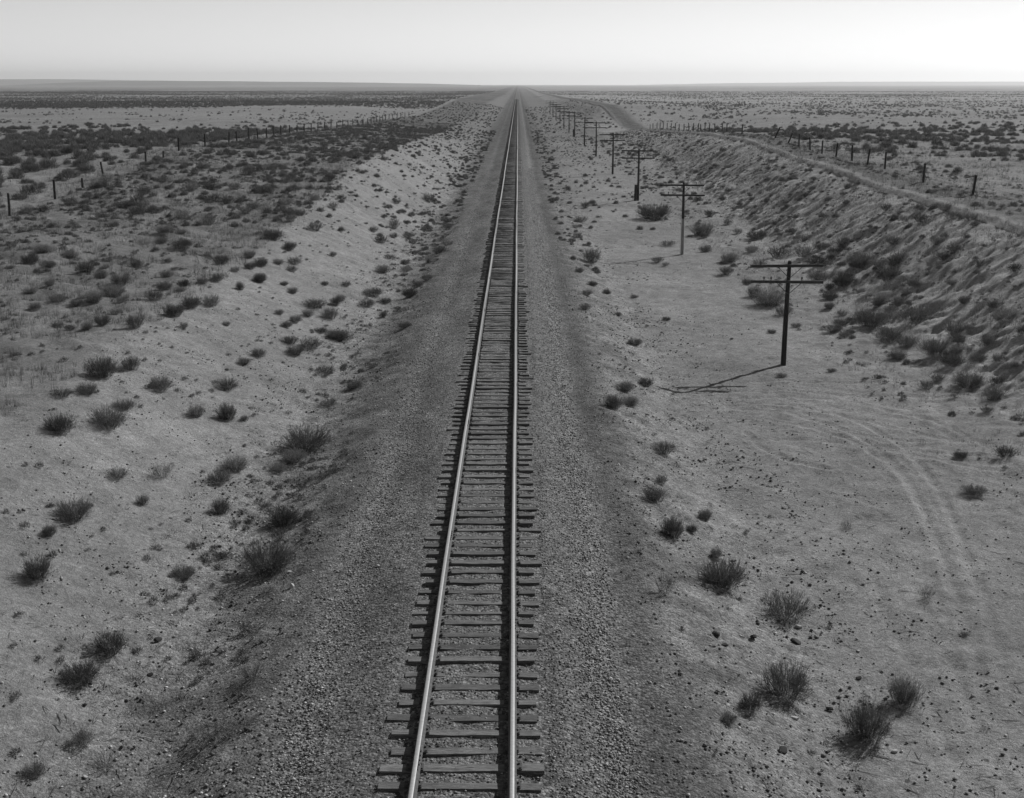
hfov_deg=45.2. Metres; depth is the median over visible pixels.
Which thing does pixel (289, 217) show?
desert shrub
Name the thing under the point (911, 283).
desert shrub
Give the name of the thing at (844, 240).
desert shrub
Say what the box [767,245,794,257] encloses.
desert shrub
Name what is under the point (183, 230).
desert shrub
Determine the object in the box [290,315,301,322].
desert shrub
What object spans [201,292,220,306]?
desert shrub
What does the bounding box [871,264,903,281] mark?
desert shrub
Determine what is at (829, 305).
desert shrub
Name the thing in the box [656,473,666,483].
desert shrub
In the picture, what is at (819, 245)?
desert shrub
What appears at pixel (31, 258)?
desert shrub
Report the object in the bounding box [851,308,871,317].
desert shrub
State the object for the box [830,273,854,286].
desert shrub
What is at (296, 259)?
desert shrub
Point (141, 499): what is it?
desert shrub
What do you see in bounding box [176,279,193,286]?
desert shrub
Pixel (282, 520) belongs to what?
desert shrub
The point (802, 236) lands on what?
desert shrub
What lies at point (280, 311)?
desert shrub
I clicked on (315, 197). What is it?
desert shrub
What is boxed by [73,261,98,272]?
desert shrub
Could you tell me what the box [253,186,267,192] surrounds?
desert shrub
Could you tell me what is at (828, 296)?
desert shrub
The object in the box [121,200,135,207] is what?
desert shrub
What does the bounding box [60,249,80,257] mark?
desert shrub
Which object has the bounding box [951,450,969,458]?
desert shrub
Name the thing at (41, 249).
desert shrub
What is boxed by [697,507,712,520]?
desert shrub
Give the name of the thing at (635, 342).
desert shrub
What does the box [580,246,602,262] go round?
desert shrub
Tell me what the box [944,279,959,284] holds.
desert shrub
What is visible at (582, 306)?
desert shrub
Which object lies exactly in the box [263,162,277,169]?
desert shrub
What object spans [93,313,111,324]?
desert shrub
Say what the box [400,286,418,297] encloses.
desert shrub
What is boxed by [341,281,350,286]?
desert shrub
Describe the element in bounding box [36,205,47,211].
desert shrub
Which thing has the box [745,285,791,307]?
desert shrub
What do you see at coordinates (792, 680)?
desert shrub
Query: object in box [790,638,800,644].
dirt clod
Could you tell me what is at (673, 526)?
desert shrub
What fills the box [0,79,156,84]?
hills
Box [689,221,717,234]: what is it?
desert shrub
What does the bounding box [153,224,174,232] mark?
desert shrub
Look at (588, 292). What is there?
desert shrub
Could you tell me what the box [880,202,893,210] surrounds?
desert shrub
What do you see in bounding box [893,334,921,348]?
desert shrub
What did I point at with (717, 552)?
desert shrub
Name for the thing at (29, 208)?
desert shrub
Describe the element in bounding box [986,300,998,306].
desert shrub
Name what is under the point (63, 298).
desert shrub
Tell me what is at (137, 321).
desert shrub
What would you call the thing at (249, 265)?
desert shrub
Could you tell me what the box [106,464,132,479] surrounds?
desert shrub
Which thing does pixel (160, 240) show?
desert shrub
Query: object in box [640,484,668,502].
desert shrub
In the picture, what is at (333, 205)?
desert shrub
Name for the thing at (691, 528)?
desert shrub
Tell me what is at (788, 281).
telegraph pole
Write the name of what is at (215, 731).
desert shrub
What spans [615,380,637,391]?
desert shrub
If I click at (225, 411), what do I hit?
desert shrub
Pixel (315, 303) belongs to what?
desert shrub
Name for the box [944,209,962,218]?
desert shrub
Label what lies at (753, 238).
desert shrub
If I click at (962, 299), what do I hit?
desert shrub
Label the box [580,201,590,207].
desert shrub
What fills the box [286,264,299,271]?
desert shrub
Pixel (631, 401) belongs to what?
desert shrub
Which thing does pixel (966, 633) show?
desert shrub
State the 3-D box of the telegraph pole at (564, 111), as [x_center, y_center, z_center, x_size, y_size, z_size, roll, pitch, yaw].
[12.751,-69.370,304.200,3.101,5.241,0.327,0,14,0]
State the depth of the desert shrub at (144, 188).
86.65 m
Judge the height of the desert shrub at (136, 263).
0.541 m
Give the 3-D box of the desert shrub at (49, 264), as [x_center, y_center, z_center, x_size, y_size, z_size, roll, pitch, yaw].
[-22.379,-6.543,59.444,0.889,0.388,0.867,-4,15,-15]
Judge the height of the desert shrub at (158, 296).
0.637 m
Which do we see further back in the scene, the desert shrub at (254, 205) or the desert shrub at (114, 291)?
the desert shrub at (254, 205)
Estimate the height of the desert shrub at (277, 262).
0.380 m
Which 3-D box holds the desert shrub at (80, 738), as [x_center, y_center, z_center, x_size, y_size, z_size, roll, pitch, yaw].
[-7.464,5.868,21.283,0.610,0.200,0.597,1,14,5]
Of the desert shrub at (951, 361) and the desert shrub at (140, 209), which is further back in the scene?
the desert shrub at (140, 209)
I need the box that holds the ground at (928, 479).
[0,85,1023,797]
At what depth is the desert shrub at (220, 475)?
34.91 m
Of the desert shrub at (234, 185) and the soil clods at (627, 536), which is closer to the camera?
the soil clods at (627, 536)
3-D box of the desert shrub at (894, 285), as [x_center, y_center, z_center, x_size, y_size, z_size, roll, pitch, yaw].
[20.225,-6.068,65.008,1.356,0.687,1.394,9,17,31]
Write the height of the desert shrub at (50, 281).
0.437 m
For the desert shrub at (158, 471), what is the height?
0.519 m
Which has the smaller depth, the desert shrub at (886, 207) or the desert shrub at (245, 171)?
the desert shrub at (886, 207)
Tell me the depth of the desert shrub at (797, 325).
61.08 m
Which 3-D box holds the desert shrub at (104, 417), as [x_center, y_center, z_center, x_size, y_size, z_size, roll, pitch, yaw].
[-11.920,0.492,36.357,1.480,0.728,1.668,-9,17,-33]
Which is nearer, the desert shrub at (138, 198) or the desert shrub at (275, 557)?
the desert shrub at (275, 557)
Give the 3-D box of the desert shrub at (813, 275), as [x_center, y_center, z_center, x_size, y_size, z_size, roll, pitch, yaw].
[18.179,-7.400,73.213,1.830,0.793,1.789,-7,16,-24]
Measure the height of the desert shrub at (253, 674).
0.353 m
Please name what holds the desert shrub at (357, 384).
on the ground at (928, 479)
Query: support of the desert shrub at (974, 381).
on the ground at (928, 479)
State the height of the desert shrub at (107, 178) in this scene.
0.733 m
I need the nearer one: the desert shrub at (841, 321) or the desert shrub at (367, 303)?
the desert shrub at (841, 321)
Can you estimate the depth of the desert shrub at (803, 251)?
80.31 m
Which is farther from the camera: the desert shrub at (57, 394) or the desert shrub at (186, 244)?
the desert shrub at (186, 244)
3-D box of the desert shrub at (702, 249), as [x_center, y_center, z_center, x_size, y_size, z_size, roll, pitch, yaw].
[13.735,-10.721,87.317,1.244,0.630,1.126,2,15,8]
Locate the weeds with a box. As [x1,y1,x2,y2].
[5,132,1015,748]
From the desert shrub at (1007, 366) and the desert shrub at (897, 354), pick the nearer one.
the desert shrub at (1007, 366)
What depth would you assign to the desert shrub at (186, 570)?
28.59 m
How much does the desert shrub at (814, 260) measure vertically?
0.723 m
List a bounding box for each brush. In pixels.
[0,90,1023,101]
[0,98,1023,129]
[0,100,1023,547]
[0,121,1023,208]
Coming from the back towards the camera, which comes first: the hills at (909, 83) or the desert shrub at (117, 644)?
the hills at (909, 83)
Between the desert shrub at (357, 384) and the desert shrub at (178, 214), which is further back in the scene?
the desert shrub at (178, 214)
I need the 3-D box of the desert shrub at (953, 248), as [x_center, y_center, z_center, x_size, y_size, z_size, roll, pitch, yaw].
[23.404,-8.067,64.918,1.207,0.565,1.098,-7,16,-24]
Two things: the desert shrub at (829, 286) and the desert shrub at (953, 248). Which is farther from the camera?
the desert shrub at (829, 286)
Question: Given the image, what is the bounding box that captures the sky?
[0,0,1023,84]
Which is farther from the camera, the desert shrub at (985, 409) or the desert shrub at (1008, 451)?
the desert shrub at (985, 409)
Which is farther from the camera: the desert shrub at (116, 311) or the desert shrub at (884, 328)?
the desert shrub at (884, 328)
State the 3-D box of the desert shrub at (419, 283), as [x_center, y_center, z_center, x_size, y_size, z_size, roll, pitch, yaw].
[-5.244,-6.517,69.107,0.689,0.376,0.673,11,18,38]
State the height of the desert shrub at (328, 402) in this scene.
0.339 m
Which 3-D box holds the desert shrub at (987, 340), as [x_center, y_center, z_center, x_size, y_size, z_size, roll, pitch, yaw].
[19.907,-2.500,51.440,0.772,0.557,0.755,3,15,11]
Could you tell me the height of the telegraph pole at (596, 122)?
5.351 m
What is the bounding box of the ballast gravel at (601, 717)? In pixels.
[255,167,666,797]
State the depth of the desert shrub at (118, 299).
52.42 m
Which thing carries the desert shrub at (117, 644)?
on the ground at (928, 479)
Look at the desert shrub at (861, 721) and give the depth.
22.82 m
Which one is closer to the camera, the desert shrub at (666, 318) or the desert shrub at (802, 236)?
the desert shrub at (666, 318)
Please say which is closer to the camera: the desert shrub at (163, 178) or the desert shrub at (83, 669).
the desert shrub at (83, 669)
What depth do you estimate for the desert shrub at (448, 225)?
96.67 m
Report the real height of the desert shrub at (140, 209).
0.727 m
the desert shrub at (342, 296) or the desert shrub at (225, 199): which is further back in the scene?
the desert shrub at (225, 199)
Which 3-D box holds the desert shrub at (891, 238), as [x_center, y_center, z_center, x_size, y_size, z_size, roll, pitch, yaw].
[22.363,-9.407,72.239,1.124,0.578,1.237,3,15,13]
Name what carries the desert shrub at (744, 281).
on the ground at (928, 479)
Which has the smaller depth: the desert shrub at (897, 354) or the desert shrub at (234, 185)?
the desert shrub at (897, 354)
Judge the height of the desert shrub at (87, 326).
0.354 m
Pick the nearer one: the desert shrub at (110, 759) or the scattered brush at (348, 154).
the desert shrub at (110, 759)
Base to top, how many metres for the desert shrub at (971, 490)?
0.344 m
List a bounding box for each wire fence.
[0,113,400,215]
[660,122,1019,201]
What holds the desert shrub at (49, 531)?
on the ground at (928, 479)
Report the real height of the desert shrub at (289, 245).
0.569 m
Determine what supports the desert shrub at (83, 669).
on the ground at (928, 479)
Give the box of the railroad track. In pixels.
[378,93,544,797]
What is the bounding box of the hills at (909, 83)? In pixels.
[659,82,1023,84]
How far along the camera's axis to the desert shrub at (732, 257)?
81.82 m
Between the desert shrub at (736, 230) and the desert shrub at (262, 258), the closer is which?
the desert shrub at (262, 258)
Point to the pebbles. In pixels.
(350, 536)
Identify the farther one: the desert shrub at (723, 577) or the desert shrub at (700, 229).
the desert shrub at (700, 229)
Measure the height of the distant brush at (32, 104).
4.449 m
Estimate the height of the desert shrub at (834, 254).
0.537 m
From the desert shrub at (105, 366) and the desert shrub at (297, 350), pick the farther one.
the desert shrub at (297, 350)
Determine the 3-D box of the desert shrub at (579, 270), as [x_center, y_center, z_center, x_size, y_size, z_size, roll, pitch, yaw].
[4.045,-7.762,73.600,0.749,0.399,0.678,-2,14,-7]
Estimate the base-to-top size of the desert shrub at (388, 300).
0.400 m
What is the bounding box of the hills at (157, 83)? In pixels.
[2,81,481,85]
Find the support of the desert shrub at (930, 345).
on the ground at (928, 479)
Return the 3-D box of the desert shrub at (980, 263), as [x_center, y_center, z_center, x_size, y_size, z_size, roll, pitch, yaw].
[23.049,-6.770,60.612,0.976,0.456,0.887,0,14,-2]
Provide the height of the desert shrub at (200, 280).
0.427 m
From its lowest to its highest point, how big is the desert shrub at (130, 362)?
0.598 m
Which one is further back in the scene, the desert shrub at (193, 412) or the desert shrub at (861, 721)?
the desert shrub at (193, 412)
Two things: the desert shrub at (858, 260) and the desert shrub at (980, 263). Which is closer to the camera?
the desert shrub at (980, 263)
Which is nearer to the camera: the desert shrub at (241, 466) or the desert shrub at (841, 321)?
the desert shrub at (241, 466)
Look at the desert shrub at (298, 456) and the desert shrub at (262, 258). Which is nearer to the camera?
the desert shrub at (298, 456)
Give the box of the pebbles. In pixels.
[0,156,1023,797]
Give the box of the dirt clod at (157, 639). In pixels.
[153,637,161,641]
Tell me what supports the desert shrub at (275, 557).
on the ground at (928, 479)
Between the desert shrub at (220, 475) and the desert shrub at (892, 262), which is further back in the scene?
the desert shrub at (892, 262)
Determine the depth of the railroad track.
28.23 m
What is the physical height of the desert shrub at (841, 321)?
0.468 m
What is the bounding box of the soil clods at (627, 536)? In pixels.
[1,290,1022,797]
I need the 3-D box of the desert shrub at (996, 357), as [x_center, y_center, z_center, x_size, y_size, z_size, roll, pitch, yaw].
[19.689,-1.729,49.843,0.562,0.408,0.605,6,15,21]
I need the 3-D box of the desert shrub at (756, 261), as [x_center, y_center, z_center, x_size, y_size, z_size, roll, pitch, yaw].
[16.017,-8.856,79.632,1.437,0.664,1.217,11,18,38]
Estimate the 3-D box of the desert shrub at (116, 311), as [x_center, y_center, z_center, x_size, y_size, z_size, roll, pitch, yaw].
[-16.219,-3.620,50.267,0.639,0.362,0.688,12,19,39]
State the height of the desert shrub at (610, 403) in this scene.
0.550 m
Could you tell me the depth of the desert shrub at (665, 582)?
26.93 m
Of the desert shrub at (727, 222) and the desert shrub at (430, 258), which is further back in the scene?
the desert shrub at (727, 222)
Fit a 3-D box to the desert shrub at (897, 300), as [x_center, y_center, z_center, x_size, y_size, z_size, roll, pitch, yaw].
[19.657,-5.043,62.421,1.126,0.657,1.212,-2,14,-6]
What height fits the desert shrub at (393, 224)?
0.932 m
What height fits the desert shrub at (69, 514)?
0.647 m
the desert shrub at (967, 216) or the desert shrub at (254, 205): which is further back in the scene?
the desert shrub at (254, 205)
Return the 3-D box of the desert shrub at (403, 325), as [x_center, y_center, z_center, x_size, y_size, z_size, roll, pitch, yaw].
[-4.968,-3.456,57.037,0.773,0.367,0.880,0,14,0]
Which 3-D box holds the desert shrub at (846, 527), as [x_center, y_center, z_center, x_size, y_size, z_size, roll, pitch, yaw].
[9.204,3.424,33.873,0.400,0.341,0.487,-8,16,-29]
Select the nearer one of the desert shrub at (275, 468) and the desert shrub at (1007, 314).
the desert shrub at (275, 468)
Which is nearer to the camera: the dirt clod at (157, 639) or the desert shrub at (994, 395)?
the dirt clod at (157, 639)
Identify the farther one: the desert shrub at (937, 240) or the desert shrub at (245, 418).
the desert shrub at (937, 240)
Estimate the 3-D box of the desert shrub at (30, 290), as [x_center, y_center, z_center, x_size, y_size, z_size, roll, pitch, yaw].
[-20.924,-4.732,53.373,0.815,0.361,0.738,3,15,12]
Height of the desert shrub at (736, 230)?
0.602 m
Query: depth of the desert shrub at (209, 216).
78.71 m
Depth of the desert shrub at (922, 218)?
72.67 m
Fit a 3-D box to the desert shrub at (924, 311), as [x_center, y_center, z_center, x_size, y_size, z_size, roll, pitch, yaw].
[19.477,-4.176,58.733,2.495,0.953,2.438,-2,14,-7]
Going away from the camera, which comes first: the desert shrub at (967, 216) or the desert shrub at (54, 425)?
the desert shrub at (54, 425)
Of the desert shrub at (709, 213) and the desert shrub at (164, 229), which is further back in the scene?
the desert shrub at (709, 213)
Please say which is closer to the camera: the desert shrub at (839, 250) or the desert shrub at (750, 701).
the desert shrub at (750, 701)
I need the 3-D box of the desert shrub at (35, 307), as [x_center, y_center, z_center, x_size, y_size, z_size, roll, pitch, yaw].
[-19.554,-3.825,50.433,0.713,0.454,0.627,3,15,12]
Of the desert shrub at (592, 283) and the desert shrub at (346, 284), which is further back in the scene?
the desert shrub at (592, 283)
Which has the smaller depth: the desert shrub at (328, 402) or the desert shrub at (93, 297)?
the desert shrub at (328, 402)
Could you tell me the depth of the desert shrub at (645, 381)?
48.37 m
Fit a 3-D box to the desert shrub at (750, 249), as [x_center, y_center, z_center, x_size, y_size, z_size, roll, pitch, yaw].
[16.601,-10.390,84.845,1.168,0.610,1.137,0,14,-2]
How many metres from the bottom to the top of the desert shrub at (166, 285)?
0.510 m
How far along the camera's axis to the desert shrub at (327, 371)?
48.77 m
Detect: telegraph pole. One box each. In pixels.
[557,108,569,126]
[562,111,575,131]
[567,112,581,136]
[576,118,592,144]
[585,121,605,155]
[599,133,624,173]
[622,148,653,200]
[660,182,704,254]
[750,260,822,365]
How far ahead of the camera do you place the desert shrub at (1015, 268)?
57.24 m
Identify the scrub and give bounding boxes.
[0,124,1023,792]
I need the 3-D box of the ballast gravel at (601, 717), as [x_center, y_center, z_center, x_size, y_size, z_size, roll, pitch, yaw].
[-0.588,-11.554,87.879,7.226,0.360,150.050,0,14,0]
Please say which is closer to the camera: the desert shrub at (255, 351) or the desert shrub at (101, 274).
the desert shrub at (255, 351)
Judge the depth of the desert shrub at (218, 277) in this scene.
59.02 m
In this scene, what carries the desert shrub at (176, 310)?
on the ground at (928, 479)
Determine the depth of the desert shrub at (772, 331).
59.78 m
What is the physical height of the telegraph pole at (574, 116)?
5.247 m
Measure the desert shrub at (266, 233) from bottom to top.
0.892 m
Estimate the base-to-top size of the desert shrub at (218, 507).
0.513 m
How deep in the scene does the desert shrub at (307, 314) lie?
57.63 m
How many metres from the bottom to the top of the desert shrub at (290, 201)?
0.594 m
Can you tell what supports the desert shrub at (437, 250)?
on the ground at (928, 479)
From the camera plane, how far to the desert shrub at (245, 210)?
82.05 m
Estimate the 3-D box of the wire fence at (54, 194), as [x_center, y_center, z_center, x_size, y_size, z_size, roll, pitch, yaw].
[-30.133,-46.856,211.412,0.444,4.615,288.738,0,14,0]
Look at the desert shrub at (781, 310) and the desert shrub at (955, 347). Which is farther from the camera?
the desert shrub at (781, 310)
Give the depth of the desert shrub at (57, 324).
47.36 m
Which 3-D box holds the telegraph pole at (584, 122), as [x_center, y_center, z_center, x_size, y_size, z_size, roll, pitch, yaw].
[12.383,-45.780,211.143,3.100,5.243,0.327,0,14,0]
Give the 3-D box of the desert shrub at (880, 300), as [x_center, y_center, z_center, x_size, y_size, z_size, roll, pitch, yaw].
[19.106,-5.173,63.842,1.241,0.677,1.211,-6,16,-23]
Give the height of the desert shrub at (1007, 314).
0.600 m
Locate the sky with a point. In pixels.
(462, 42)
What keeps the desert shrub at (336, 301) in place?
on the ground at (928, 479)
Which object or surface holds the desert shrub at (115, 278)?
on the ground at (928, 479)
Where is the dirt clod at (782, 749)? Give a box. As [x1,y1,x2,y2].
[779,746,786,753]
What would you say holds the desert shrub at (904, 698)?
on the ground at (928, 479)
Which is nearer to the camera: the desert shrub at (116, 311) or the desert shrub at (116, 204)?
the desert shrub at (116, 311)
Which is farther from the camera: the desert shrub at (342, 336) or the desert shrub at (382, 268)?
the desert shrub at (382, 268)
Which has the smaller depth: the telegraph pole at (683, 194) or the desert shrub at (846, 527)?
the desert shrub at (846, 527)
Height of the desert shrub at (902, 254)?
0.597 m
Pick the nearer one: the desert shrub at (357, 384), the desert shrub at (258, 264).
the desert shrub at (357, 384)
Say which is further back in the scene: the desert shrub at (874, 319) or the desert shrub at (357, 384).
the desert shrub at (874, 319)
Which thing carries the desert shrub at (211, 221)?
on the ground at (928, 479)
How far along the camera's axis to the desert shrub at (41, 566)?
26.54 m
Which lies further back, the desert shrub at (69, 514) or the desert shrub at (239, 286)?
the desert shrub at (239, 286)
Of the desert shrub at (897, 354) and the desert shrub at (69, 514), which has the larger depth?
the desert shrub at (897, 354)
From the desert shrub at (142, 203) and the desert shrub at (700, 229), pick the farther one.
the desert shrub at (700, 229)
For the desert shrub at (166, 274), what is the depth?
59.56 m
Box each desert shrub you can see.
[16,759,52,780]
[19,203,34,212]
[19,253,38,264]
[21,553,58,581]
[22,287,40,293]
[27,301,42,309]
[29,244,55,253]
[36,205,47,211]
[40,411,77,433]
[40,523,56,535]
[41,260,56,267]
[42,277,55,285]
[46,292,70,302]
[48,386,75,398]
[53,321,63,327]
[53,497,93,523]
[55,656,103,688]
[60,196,76,203]
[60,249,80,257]
[64,323,76,330]
[64,729,97,748]
[69,299,83,305]
[72,381,100,394]
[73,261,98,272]
[79,321,92,330]
[81,291,104,303]
[81,352,123,377]
[86,402,132,429]
[90,628,127,656]
[90,746,121,771]
[92,267,110,278]
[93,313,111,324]
[95,282,126,297]
[96,172,116,180]
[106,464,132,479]
[107,306,122,314]
[109,202,125,207]
[109,272,132,285]
[109,398,138,409]
[115,295,127,302]
[119,355,140,370]
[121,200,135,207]
[122,314,144,328]
[127,193,147,202]
[127,258,143,267]
[129,204,148,213]
[136,185,153,193]
[136,199,151,206]
[136,493,149,505]
[144,287,165,300]
[146,461,173,478]
[147,373,173,390]
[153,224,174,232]
[155,175,168,181]
[155,236,168,243]
[155,280,172,289]
[158,269,174,277]
[163,303,184,316]
[168,208,192,218]
[168,239,195,248]
[169,563,197,581]
[175,228,187,233]
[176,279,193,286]
[178,295,202,307]
[182,181,198,189]
[183,716,239,748]
[184,403,206,417]
[195,277,207,283]
[199,217,216,224]
[201,183,217,190]
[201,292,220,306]
[202,214,217,219]
[203,193,220,200]
[203,469,234,484]
[207,273,226,280]
[208,497,233,515]
[210,254,232,263]
[212,376,238,390]
[214,401,237,420]
[215,453,254,471]
[218,194,235,203]
[221,320,229,325]
[226,181,241,189]
[229,266,241,271]
[235,280,244,289]
[235,357,253,364]
[235,535,298,579]
[236,205,254,213]
[236,662,263,681]
[240,415,250,420]
[241,167,253,174]
[241,250,255,257]
[241,261,255,268]
[245,201,261,208]
[250,348,265,357]
[251,258,268,266]
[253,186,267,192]
[254,257,267,264]
[254,272,267,282]
[260,228,285,239]
[262,185,276,192]
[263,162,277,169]
[264,506,302,528]
[268,462,287,472]
[271,258,286,264]
[273,308,283,314]
[273,422,336,452]
[277,197,295,204]
[278,334,298,344]
[279,175,296,182]
[279,206,297,213]
[279,446,306,463]
[280,321,292,326]
[281,241,296,249]
[283,213,296,221]
[284,255,301,264]
[284,344,304,355]
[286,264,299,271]
[287,286,298,293]
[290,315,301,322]
[298,336,323,348]
[300,308,314,316]
[303,297,328,308]
[306,221,322,229]
[309,193,320,199]
[314,327,327,332]
[314,364,336,374]
[318,306,339,318]
[318,397,337,406]
[321,173,338,180]
[323,329,344,339]
[324,329,357,340]
[326,202,341,208]
[329,296,341,305]
[335,294,345,300]
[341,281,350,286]
[346,379,369,389]
[358,299,375,306]
[363,286,382,296]
[373,234,388,242]
[375,264,392,272]
[379,311,387,317]
[380,298,391,303]
[388,218,400,228]
[396,321,412,327]
[399,265,411,271]
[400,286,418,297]
[402,233,411,237]
[414,280,423,285]
[421,193,435,202]
[422,273,432,280]
[423,254,435,261]
[431,246,450,252]
[440,222,453,227]
[441,240,453,245]
[571,231,581,237]
[575,215,587,221]
[575,266,584,272]
[579,303,592,309]
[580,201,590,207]
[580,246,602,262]
[581,289,593,294]
[587,280,597,286]
[601,392,624,409]
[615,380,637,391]
[621,395,639,406]
[628,337,643,345]
[634,202,672,220]
[635,377,654,386]
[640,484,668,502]
[651,256,663,261]
[651,439,676,454]
[651,568,679,593]
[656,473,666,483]
[657,512,686,539]
[659,240,674,245]
[660,316,671,320]
[684,524,698,532]
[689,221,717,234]
[696,555,755,590]
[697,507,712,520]
[698,244,712,251]
[705,209,713,216]
[709,547,722,557]
[716,265,733,274]
[719,251,739,262]
[721,709,736,724]
[723,219,733,224]
[732,227,742,233]
[738,689,766,714]
[741,278,751,284]
[745,229,769,237]
[745,246,758,252]
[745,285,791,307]
[746,234,758,240]
[746,285,761,296]
[749,258,769,264]
[756,657,815,705]
[757,585,814,622]
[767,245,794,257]
[767,329,776,333]
[773,306,793,315]
[774,373,787,377]
[789,246,816,257]
[789,323,801,327]
[797,234,810,240]
[804,268,831,280]
[806,256,825,263]
[813,241,823,249]
[819,290,840,299]
[824,246,842,253]
[824,283,834,290]
[824,322,841,332]
[825,302,835,308]
[826,251,839,256]
[826,368,838,371]
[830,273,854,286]
[830,316,849,325]
[830,695,895,746]
[833,238,850,244]
[834,309,848,316]
[837,330,852,337]
[838,519,853,528]
[843,251,873,267]
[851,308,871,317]
[852,308,891,328]
[868,327,904,342]
[870,257,886,267]
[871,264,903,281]
[871,294,889,305]
[878,325,890,332]
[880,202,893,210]
[880,672,926,706]
[883,279,904,290]
[883,307,901,319]
[883,349,910,360]
[884,256,904,265]
[885,235,899,243]
[888,293,909,305]
[890,252,906,260]
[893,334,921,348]
[895,302,940,321]
[899,285,918,294]
[903,278,918,286]
[913,213,932,222]
[915,377,934,389]
[916,336,952,357]
[916,585,937,598]
[927,373,946,381]
[928,236,945,244]
[932,251,950,259]
[935,201,954,210]
[937,352,968,366]
[941,318,969,335]
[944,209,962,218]
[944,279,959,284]
[946,242,963,251]
[946,334,966,342]
[949,342,965,352]
[951,370,987,388]
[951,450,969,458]
[957,295,972,303]
[957,483,988,495]
[958,630,971,637]
[961,212,977,220]
[965,352,988,361]
[970,258,988,266]
[979,406,996,412]
[981,334,996,345]
[981,384,1009,400]
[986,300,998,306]
[987,375,1006,383]
[991,352,1002,360]
[992,444,1017,457]
[994,307,1019,319]
[1000,359,1016,368]
[1007,262,1022,271]
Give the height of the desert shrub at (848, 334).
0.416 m
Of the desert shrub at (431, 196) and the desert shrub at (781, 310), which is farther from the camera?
the desert shrub at (431, 196)
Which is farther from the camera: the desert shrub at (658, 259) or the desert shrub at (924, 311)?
the desert shrub at (658, 259)
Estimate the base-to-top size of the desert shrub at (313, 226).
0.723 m
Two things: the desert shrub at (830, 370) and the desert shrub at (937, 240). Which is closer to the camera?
the desert shrub at (830, 370)
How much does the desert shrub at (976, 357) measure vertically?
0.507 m
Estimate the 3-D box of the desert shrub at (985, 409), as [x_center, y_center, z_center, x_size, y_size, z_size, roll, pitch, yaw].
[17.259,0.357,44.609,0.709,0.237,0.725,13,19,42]
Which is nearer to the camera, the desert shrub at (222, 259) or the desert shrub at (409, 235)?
the desert shrub at (222, 259)
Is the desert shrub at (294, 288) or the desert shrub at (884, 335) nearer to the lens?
the desert shrub at (884, 335)
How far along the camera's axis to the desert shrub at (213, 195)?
86.39 m
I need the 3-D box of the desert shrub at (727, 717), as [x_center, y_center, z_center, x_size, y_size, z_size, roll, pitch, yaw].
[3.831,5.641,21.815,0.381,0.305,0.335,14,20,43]
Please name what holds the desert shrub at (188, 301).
on the ground at (928, 479)
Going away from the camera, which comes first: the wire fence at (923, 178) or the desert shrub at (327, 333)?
the desert shrub at (327, 333)
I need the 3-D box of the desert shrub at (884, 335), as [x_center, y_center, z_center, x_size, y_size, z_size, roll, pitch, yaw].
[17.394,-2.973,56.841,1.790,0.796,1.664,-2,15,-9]
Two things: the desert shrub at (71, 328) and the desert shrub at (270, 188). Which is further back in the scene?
the desert shrub at (270, 188)
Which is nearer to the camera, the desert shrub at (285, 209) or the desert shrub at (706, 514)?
the desert shrub at (706, 514)
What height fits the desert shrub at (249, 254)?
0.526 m
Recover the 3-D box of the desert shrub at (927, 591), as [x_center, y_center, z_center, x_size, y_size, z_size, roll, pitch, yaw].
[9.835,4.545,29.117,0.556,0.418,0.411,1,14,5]
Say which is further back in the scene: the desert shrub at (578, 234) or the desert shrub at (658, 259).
the desert shrub at (578, 234)
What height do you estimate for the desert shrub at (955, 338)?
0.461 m
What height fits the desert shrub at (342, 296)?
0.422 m
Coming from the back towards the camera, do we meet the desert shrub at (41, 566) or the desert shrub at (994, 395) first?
the desert shrub at (994, 395)
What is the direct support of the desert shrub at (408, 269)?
on the ground at (928, 479)
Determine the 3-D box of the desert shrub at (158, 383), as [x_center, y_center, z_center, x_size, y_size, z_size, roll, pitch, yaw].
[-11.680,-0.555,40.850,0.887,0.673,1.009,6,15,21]
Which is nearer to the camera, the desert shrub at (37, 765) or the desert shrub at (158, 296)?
the desert shrub at (37, 765)
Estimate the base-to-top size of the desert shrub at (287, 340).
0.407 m
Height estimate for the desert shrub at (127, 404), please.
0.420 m
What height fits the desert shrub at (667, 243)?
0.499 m
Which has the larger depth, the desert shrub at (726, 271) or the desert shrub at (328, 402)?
the desert shrub at (726, 271)
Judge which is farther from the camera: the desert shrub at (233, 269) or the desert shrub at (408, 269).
the desert shrub at (408, 269)
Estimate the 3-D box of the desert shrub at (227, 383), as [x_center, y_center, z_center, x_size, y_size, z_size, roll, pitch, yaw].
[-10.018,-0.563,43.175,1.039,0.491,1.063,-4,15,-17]
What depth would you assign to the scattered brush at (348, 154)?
109.26 m
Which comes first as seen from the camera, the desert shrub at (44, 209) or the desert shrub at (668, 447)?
the desert shrub at (668, 447)
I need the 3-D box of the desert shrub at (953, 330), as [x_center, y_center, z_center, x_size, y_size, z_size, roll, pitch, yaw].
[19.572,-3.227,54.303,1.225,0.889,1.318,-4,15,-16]
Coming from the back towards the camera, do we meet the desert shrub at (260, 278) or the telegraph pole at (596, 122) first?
the telegraph pole at (596, 122)
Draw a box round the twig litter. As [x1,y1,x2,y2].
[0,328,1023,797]
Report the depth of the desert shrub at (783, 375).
50.78 m

